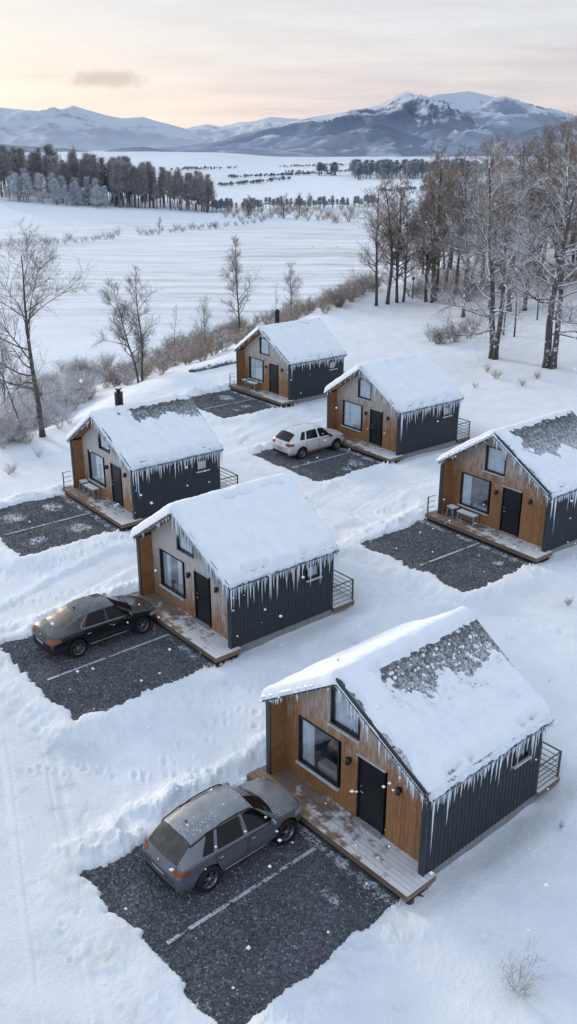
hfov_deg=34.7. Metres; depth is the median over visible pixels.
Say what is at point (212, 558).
cabin
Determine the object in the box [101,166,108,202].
forest tree
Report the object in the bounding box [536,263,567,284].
shrub
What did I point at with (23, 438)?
shrub
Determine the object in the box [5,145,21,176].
forest tree
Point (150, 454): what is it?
cabin
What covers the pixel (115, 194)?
forest tree
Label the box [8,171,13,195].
forest tree
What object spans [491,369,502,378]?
shrub
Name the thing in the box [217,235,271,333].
bare tree
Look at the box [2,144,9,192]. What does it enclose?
forest tree
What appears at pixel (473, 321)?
shrub
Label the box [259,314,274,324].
shrub
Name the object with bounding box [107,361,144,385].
shrub
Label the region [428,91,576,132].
mountain
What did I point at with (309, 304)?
shrub
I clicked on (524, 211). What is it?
bare tree
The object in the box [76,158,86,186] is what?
forest tree
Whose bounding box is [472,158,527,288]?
bare tree
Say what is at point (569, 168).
bare tree
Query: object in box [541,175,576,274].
bare tree
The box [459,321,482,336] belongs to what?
shrub
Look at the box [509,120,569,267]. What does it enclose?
bare tree
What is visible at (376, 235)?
bare tree
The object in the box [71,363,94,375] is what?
shrub
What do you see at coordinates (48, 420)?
shrub
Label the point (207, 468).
window
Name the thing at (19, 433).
shrub
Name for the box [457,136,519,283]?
bare tree
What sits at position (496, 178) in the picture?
bare tree
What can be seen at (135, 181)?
forest tree
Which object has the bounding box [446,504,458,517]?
stool
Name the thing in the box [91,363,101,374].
shrub
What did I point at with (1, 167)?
forest tree
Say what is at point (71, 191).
forest tree
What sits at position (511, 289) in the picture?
bare tree
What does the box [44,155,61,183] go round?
forest tree
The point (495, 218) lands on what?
bare tree
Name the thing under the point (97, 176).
forest tree
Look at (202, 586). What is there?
door
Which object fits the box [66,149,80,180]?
forest tree
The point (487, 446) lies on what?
window
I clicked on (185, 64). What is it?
sky
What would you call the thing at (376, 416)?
door
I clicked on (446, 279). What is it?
shrub
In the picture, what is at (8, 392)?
bare tree
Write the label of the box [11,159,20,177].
forest tree
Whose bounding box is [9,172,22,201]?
forest tree
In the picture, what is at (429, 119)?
mountain
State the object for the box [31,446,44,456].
shrub
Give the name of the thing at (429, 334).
shrub
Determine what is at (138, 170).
forest tree
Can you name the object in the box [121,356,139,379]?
shrub
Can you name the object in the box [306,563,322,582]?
window
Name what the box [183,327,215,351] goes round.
shrub
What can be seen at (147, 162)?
forest tree
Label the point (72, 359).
shrub
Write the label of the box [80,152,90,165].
forest tree
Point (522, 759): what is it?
window
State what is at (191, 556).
window
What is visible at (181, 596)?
window
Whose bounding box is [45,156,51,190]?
forest tree
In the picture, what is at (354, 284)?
shrub
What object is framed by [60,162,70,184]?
forest tree
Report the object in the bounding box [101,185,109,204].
forest tree
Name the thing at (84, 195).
forest tree
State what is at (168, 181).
forest tree
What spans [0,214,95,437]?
bare tree
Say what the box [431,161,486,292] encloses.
bare tree
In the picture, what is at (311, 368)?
cabin
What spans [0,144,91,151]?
hill
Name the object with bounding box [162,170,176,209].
forest tree
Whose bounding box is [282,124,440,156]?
foothill
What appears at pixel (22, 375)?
shrub
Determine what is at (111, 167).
forest tree
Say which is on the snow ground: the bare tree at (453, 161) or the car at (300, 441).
the bare tree at (453, 161)
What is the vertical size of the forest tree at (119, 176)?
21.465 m
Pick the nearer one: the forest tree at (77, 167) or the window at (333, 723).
the window at (333, 723)
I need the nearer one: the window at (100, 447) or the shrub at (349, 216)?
the window at (100, 447)
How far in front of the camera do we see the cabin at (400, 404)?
51.78 m
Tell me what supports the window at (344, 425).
in the cabin at (400, 404)
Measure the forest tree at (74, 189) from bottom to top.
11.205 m
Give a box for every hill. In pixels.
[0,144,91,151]
[103,147,337,156]
[405,142,576,156]
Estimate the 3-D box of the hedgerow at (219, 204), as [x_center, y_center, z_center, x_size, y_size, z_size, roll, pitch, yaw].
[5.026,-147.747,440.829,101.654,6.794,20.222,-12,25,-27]
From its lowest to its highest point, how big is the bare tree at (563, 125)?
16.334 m
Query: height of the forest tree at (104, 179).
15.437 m
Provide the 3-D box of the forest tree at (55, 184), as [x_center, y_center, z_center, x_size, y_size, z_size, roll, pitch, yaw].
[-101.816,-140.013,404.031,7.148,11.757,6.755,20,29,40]
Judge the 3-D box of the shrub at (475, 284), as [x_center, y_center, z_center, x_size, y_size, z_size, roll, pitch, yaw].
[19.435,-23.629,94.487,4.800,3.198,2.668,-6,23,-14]
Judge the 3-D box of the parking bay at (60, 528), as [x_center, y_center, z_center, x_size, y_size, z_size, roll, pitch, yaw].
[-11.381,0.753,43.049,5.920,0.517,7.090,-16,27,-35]
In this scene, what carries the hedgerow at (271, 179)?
on the snow ground
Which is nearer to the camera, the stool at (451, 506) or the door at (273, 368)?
the stool at (451, 506)
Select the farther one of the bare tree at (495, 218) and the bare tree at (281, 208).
the bare tree at (281, 208)
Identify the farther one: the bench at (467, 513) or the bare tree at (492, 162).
the bare tree at (492, 162)
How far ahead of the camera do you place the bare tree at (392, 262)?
90.71 m
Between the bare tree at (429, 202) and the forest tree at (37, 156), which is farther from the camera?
the forest tree at (37, 156)
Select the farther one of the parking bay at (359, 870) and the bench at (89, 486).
the bench at (89, 486)
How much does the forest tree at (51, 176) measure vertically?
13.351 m
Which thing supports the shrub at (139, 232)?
on the snow ground
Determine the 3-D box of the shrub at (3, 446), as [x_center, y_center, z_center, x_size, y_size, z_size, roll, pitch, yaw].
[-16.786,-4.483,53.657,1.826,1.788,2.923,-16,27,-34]
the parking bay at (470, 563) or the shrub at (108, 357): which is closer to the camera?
the parking bay at (470, 563)
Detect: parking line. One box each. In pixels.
[4,512,90,534]
[47,634,168,679]
[166,843,322,943]
[291,452,350,467]
[420,543,478,565]
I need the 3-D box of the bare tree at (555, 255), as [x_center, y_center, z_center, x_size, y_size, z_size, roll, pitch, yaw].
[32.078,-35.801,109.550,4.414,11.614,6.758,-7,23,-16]
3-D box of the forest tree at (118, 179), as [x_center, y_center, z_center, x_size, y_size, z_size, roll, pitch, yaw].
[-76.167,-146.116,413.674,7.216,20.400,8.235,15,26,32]
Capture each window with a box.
[87,449,105,488]
[97,431,109,453]
[159,548,185,600]
[175,534,193,559]
[196,458,209,472]
[248,356,263,382]
[259,337,269,356]
[295,715,341,790]
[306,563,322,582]
[327,687,360,743]
[329,361,337,370]
[341,400,362,431]
[356,378,370,401]
[442,406,452,417]
[457,471,491,515]
[483,445,506,477]
[512,739,530,768]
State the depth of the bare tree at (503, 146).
103.12 m
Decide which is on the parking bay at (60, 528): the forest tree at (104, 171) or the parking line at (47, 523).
the parking line at (47, 523)
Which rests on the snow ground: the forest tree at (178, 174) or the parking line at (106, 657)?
the forest tree at (178, 174)
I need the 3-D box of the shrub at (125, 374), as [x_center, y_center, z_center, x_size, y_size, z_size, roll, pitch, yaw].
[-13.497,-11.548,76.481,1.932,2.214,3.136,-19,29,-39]
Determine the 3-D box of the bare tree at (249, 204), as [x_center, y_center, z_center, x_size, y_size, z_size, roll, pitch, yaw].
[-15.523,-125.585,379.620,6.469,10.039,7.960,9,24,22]
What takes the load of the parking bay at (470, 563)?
on the snow ground
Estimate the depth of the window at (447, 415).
52.21 m
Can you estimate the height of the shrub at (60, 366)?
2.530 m
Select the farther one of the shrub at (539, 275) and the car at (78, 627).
the shrub at (539, 275)
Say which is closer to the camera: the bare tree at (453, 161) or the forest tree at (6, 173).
the bare tree at (453, 161)
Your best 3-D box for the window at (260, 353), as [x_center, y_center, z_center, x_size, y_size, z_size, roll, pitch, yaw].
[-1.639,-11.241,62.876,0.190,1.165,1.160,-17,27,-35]
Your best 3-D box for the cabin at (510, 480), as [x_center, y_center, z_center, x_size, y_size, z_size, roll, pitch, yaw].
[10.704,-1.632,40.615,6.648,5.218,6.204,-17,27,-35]
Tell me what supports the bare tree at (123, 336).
on the snow ground
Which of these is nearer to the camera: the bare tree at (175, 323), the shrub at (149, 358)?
the shrub at (149, 358)
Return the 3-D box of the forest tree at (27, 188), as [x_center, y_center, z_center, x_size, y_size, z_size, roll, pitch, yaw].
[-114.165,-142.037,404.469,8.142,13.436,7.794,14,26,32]
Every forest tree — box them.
[0,145,8,190]
[0,148,7,196]
[0,152,7,196]
[0,152,10,196]
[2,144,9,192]
[2,176,12,199]
[4,151,12,182]
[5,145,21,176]
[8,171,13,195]
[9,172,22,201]
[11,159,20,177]
[15,147,29,176]
[15,177,24,201]
[20,167,32,191]
[20,172,35,202]
[21,176,31,201]
[27,150,41,179]
[31,151,43,176]
[32,146,42,192]
[32,172,46,201]
[33,174,48,203]
[39,155,49,197]
[40,143,53,194]
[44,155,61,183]
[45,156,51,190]
[46,172,56,201]
[48,179,63,202]
[50,178,62,199]
[58,176,66,202]
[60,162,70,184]
[61,161,71,196]
[61,184,70,205]
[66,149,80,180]
[68,177,78,203]
[68,184,75,202]
[71,186,80,205]
[72,182,81,205]
[73,161,79,185]
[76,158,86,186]
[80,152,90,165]
[80,167,94,203]
[80,168,90,202]
[81,176,90,204]
[81,187,88,204]
[84,153,100,190]
[87,153,103,184]
[88,189,95,204]
[91,178,101,202]
[91,185,101,205]
[94,172,100,204]
[97,156,108,194]
[99,172,105,203]
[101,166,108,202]
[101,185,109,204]
[102,173,110,191]
[106,163,114,205]
[108,156,119,197]
[108,160,126,207]
[109,163,122,207]
[110,179,117,206]
[111,163,125,190]
[120,169,125,206]
[121,162,131,207]
[123,162,131,205]
[128,165,135,206]
[128,166,141,199]
[129,165,139,207]
[132,168,144,207]
[136,174,144,207]
[138,166,151,207]
[142,164,153,207]
[144,160,154,199]
[147,175,157,207]
[149,170,160,207]
[152,183,159,208]
[152,184,158,208]
[157,167,165,206]
[157,182,163,203]
[158,169,167,207]
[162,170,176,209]
[164,179,175,209]
[171,181,176,209]
[174,170,184,209]
[174,178,184,210]
[175,178,185,210]
[183,183,189,205]
[183,187,189,210]
[186,182,191,209]
[187,174,192,204]
[188,178,198,210]
[195,174,205,211]
[201,178,210,211]
[207,180,217,211]
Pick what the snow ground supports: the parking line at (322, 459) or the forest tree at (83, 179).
the forest tree at (83, 179)
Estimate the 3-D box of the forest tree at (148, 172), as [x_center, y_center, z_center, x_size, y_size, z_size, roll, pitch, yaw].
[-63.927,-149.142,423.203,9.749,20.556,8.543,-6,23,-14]
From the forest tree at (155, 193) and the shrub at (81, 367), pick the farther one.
the forest tree at (155, 193)
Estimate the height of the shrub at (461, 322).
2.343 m
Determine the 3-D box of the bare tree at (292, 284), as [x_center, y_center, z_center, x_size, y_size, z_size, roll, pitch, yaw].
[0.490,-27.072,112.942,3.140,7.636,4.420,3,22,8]
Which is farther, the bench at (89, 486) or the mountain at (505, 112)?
the mountain at (505, 112)
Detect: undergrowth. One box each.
[0,261,576,444]
[91,268,398,387]
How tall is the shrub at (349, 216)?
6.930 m
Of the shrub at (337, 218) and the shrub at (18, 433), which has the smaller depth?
the shrub at (18, 433)
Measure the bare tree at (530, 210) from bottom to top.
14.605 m
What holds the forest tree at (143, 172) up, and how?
on the snow ground
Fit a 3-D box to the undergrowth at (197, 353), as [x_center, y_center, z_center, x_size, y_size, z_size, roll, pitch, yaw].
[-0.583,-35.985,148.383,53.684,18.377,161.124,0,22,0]
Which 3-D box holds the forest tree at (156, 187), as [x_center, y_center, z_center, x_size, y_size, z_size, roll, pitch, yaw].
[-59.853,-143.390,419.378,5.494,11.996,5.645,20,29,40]
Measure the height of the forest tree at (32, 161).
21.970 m
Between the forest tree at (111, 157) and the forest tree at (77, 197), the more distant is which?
the forest tree at (111, 157)
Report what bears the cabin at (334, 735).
on the snow ground
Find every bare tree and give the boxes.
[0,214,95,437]
[0,321,17,405]
[0,366,25,436]
[89,264,161,382]
[165,305,181,348]
[188,298,213,352]
[198,176,216,212]
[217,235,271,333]
[244,195,257,218]
[277,194,290,218]
[283,261,302,319]
[294,193,302,217]
[303,192,311,214]
[352,165,422,304]
[356,179,405,305]
[370,167,438,302]
[403,138,472,302]
[406,187,451,274]
[413,160,455,282]
[416,137,574,362]
[416,156,463,268]
[417,166,466,291]
[421,155,463,269]
[428,142,487,281]
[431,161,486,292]
[431,180,515,317]
[438,174,498,301]
[448,164,475,265]
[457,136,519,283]
[457,161,532,308]
[460,166,513,291]
[465,111,576,368]
[467,128,520,271]
[469,131,550,311]
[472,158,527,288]
[473,146,574,310]
[479,156,510,241]
[492,163,557,294]
[495,235,527,334]
[507,219,534,336]
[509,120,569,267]
[512,167,561,282]
[515,124,567,263]
[520,222,554,319]
[523,119,576,302]
[527,152,575,287]
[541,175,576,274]
[543,113,576,178]
[543,116,576,264]
[554,159,562,257]
[568,171,576,243]
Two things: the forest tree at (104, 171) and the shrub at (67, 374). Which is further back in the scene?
the forest tree at (104, 171)
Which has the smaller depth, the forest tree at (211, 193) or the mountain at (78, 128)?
the forest tree at (211, 193)
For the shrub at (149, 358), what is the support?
on the snow ground
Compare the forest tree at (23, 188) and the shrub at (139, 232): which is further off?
the forest tree at (23, 188)
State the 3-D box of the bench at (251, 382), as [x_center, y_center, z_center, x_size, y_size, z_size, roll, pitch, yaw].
[-2.543,-8.839,64.413,0.363,0.469,0.983,-18,28,-37]
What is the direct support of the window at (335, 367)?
in the cabin at (311, 368)
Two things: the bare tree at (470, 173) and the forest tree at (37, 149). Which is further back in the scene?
the forest tree at (37, 149)
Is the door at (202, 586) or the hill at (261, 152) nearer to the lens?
the door at (202, 586)
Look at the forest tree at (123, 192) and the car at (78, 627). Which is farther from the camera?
the forest tree at (123, 192)
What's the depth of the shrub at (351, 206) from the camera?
402.85 m
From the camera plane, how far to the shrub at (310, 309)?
93.38 m
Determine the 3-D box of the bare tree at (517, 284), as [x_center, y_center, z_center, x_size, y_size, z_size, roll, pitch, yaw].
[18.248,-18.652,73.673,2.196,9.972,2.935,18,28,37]
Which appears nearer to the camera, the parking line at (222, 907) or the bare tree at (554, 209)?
the parking line at (222, 907)
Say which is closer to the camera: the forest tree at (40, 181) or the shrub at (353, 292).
the shrub at (353, 292)
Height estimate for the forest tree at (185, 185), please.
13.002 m
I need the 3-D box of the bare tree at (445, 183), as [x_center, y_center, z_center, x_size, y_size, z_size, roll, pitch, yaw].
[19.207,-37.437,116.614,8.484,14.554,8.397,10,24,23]
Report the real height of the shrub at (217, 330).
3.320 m
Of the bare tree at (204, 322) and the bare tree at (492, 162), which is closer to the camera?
the bare tree at (492, 162)
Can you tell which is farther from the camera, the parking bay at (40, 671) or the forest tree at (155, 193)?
the forest tree at (155, 193)
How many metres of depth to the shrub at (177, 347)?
91.50 m
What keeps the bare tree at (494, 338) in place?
on the snow ground
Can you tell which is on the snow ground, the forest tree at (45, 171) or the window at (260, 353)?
the forest tree at (45, 171)
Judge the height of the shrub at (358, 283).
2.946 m
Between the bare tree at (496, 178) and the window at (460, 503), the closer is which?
the window at (460, 503)
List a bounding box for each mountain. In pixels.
[0,105,203,150]
[157,91,515,152]
[176,117,299,146]
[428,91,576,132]
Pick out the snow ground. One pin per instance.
(98, 788)
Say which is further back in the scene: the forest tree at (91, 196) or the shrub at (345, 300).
the forest tree at (91, 196)
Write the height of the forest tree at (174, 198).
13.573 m
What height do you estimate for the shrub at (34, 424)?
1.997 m
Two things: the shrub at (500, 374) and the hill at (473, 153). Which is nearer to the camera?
the shrub at (500, 374)
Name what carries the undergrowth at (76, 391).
on the snow ground
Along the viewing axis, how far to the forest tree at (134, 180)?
416.34 m
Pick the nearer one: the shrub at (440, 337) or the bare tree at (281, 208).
the shrub at (440, 337)
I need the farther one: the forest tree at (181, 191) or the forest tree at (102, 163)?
the forest tree at (102, 163)
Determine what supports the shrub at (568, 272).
on the snow ground
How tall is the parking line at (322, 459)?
0.001 m
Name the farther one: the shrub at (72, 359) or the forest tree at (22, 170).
the forest tree at (22, 170)
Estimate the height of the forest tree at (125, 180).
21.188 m
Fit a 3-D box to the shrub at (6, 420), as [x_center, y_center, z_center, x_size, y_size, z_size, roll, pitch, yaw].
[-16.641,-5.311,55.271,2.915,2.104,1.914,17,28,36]
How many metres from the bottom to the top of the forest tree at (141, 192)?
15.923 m
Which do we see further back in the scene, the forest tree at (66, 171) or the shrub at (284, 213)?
the forest tree at (66, 171)
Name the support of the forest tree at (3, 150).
on the snow ground
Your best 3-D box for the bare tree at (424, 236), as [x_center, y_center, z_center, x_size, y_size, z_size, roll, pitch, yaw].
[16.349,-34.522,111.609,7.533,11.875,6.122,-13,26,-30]
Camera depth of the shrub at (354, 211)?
379.35 m
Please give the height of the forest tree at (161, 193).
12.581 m
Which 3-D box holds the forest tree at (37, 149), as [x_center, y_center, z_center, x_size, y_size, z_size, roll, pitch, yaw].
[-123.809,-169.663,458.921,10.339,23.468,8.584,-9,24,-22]
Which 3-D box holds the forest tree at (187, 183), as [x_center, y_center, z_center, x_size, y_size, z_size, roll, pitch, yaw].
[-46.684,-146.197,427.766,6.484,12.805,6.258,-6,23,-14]
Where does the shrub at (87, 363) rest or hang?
on the snow ground
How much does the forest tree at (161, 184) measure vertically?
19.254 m
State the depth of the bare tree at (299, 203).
376.08 m
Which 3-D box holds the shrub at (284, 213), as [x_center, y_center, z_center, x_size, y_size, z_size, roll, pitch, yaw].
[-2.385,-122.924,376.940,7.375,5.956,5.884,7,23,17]
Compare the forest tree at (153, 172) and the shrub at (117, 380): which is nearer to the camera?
the shrub at (117, 380)
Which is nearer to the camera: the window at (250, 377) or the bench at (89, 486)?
the bench at (89, 486)
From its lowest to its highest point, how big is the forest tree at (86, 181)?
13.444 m
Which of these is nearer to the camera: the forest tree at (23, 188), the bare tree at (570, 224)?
the bare tree at (570, 224)
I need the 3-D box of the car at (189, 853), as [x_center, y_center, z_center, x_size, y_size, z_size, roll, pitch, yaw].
[-1.618,8.036,23.827,4.243,1.657,2.200,-18,28,-38]
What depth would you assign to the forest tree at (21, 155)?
419.19 m
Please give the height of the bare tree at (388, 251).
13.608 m
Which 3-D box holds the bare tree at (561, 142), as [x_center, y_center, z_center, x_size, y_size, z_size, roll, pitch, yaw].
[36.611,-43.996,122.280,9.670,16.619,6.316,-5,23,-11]
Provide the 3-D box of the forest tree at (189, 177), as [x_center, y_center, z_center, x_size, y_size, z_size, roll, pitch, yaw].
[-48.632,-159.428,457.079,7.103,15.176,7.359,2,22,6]
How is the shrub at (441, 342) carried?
on the snow ground
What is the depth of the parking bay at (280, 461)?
50.61 m
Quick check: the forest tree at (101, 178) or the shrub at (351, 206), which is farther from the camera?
the forest tree at (101, 178)
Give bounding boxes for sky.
[0,0,576,128]
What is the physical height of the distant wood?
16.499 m
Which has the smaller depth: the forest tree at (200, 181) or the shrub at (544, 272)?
the shrub at (544, 272)
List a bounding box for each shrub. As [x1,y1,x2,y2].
[0,407,30,437]
[0,424,17,448]
[3,419,44,443]
[3,462,16,474]
[4,371,24,387]
[10,368,29,383]
[11,424,30,442]
[13,426,28,442]
[19,404,50,427]
[28,405,55,427]
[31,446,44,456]
[46,399,72,420]
[46,407,71,428]
[51,398,78,423]
[55,358,68,371]
[59,367,78,380]
[65,353,82,368]
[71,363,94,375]
[77,355,97,370]
[89,351,114,370]
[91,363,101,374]
[92,353,136,386]
[99,351,116,363]
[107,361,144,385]
[114,359,138,384]
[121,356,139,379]
[126,349,163,367]
[135,227,148,234]
[145,341,182,368]
[164,335,192,362]
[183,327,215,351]
[211,323,223,337]
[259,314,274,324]
[277,207,289,217]
[291,293,315,315]
[305,296,318,312]
[318,292,330,309]
[323,285,352,306]
[324,206,336,217]
[330,208,343,222]
[339,271,363,301]
[340,276,371,295]
[342,207,356,221]
[345,201,359,213]
[345,205,362,217]
[347,267,378,291]
[351,275,367,295]
[352,273,373,288]
[399,279,421,296]
[410,280,424,294]
[418,322,443,340]
[426,321,450,344]
[430,325,454,343]
[431,270,461,290]
[440,265,460,283]
[441,316,470,340]
[442,325,461,342]
[447,263,470,281]
[458,270,496,295]
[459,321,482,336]
[463,307,485,329]
[487,928,548,1003]
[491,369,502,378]
[534,267,546,285]
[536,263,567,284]
[551,259,576,281]
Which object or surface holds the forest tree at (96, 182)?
on the snow ground
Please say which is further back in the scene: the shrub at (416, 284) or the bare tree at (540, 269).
the shrub at (416, 284)
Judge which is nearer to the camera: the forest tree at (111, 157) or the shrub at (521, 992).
the shrub at (521, 992)
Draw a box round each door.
[109,461,123,508]
[192,568,211,629]
[268,362,278,394]
[352,753,387,839]
[367,408,382,447]
[496,485,522,538]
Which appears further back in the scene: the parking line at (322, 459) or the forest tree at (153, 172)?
the forest tree at (153, 172)
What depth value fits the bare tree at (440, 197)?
96.23 m
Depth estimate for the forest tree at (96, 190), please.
404.29 m
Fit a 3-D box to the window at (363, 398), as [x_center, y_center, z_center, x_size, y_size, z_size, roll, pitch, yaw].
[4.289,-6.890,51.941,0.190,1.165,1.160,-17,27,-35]
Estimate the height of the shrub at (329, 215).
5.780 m
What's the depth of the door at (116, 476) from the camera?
43.82 m
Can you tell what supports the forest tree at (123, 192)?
on the snow ground
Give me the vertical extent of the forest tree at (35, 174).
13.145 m
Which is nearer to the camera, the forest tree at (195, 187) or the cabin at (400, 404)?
the cabin at (400, 404)
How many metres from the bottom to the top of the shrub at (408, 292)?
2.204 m
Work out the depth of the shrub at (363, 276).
101.37 m
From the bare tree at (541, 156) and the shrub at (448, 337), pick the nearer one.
the shrub at (448, 337)
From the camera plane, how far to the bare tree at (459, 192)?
88.14 m
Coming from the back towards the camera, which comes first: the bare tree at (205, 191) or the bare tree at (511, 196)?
the bare tree at (205, 191)
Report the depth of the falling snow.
21.93 m
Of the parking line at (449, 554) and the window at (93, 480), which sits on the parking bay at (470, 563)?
the parking line at (449, 554)
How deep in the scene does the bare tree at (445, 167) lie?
100.01 m
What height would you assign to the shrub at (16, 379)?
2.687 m
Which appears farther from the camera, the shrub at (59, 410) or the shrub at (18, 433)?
the shrub at (59, 410)
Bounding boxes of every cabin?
[62,387,237,530]
[127,473,353,664]
[229,308,346,406]
[247,606,561,903]
[324,352,469,462]
[425,410,576,563]
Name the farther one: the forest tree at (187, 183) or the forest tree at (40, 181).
the forest tree at (187, 183)
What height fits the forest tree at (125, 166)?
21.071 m
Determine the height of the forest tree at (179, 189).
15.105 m
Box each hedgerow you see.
[152,161,446,191]
[205,194,379,212]
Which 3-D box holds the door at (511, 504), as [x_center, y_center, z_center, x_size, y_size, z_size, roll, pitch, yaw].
[9.371,-0.006,39.109,0.250,2.095,1.020,-17,27,-35]
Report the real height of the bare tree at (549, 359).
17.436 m
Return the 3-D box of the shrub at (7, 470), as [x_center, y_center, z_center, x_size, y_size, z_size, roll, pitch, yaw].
[-15.037,-2.327,49.671,0.959,0.696,0.570,10,24,24]
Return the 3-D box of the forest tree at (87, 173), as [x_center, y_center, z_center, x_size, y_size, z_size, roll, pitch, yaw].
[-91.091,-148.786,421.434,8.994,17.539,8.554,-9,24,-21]
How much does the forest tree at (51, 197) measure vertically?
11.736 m
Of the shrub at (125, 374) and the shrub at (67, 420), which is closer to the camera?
the shrub at (67, 420)
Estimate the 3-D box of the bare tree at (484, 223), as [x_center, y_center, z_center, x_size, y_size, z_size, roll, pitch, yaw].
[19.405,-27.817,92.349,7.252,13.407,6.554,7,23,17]
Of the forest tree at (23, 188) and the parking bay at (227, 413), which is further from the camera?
the forest tree at (23, 188)
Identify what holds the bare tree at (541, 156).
on the snow ground
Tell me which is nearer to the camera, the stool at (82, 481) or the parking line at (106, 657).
the parking line at (106, 657)
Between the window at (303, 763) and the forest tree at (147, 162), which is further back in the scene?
the forest tree at (147, 162)
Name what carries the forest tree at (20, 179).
on the snow ground
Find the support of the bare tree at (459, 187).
on the snow ground
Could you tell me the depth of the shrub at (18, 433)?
54.69 m
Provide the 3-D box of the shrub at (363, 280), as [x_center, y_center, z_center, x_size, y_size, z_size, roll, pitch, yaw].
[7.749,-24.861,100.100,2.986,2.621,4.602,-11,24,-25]
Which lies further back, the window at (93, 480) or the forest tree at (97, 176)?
the forest tree at (97, 176)
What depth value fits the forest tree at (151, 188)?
422.03 m
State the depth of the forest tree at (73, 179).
414.93 m
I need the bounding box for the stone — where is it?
[188,368,197,371]
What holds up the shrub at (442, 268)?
on the snow ground
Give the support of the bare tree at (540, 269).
on the snow ground
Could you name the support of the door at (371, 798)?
in the cabin at (334, 735)
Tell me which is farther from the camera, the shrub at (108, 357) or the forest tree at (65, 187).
the forest tree at (65, 187)
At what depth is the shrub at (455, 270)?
103.44 m
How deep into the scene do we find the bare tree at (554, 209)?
91.49 m
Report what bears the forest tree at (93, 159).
on the snow ground
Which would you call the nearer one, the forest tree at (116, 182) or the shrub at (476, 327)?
the shrub at (476, 327)
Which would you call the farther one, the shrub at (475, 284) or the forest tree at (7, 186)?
the forest tree at (7, 186)
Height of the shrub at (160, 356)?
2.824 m
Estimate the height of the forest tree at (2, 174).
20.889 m
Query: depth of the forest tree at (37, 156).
424.96 m
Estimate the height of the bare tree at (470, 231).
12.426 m
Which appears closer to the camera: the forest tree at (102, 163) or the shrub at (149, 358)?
the shrub at (149, 358)
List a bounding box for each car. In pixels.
[32,593,156,657]
[142,779,301,892]
[272,423,343,458]
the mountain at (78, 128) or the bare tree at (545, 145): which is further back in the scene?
the mountain at (78, 128)
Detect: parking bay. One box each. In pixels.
[0,494,131,555]
[0,620,224,720]
[79,821,423,1023]
[190,389,289,417]
[253,446,384,481]
[361,518,531,591]
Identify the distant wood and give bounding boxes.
[315,158,511,179]
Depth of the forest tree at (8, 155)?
437.10 m
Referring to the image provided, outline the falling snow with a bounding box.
[1,176,575,1014]
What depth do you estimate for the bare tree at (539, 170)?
94.66 m
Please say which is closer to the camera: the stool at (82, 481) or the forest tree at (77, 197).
the stool at (82, 481)
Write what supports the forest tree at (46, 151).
on the snow ground
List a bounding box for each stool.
[79,479,88,490]
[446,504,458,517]
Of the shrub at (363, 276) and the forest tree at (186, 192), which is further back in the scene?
the forest tree at (186, 192)
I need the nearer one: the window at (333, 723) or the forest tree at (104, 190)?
the window at (333, 723)
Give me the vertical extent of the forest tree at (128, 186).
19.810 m
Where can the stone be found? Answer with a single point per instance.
(192, 370)
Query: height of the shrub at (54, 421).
1.440 m
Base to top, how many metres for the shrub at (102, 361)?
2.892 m
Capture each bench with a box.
[83,483,99,498]
[246,380,257,389]
[456,509,478,526]
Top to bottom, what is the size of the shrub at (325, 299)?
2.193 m
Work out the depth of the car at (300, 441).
51.22 m
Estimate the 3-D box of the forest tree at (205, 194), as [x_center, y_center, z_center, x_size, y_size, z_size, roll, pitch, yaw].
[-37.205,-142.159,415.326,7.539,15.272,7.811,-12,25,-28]
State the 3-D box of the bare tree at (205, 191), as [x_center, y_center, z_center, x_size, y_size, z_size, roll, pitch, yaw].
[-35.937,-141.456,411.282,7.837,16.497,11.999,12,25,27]
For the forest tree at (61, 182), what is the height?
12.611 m
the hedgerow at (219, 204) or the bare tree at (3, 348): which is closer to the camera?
the bare tree at (3, 348)
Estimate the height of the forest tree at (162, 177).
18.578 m
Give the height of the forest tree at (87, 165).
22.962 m
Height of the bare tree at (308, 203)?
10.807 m
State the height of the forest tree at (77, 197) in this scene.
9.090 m
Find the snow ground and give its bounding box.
[0,150,576,1023]
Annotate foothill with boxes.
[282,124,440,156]
[465,120,576,150]
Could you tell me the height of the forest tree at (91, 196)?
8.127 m

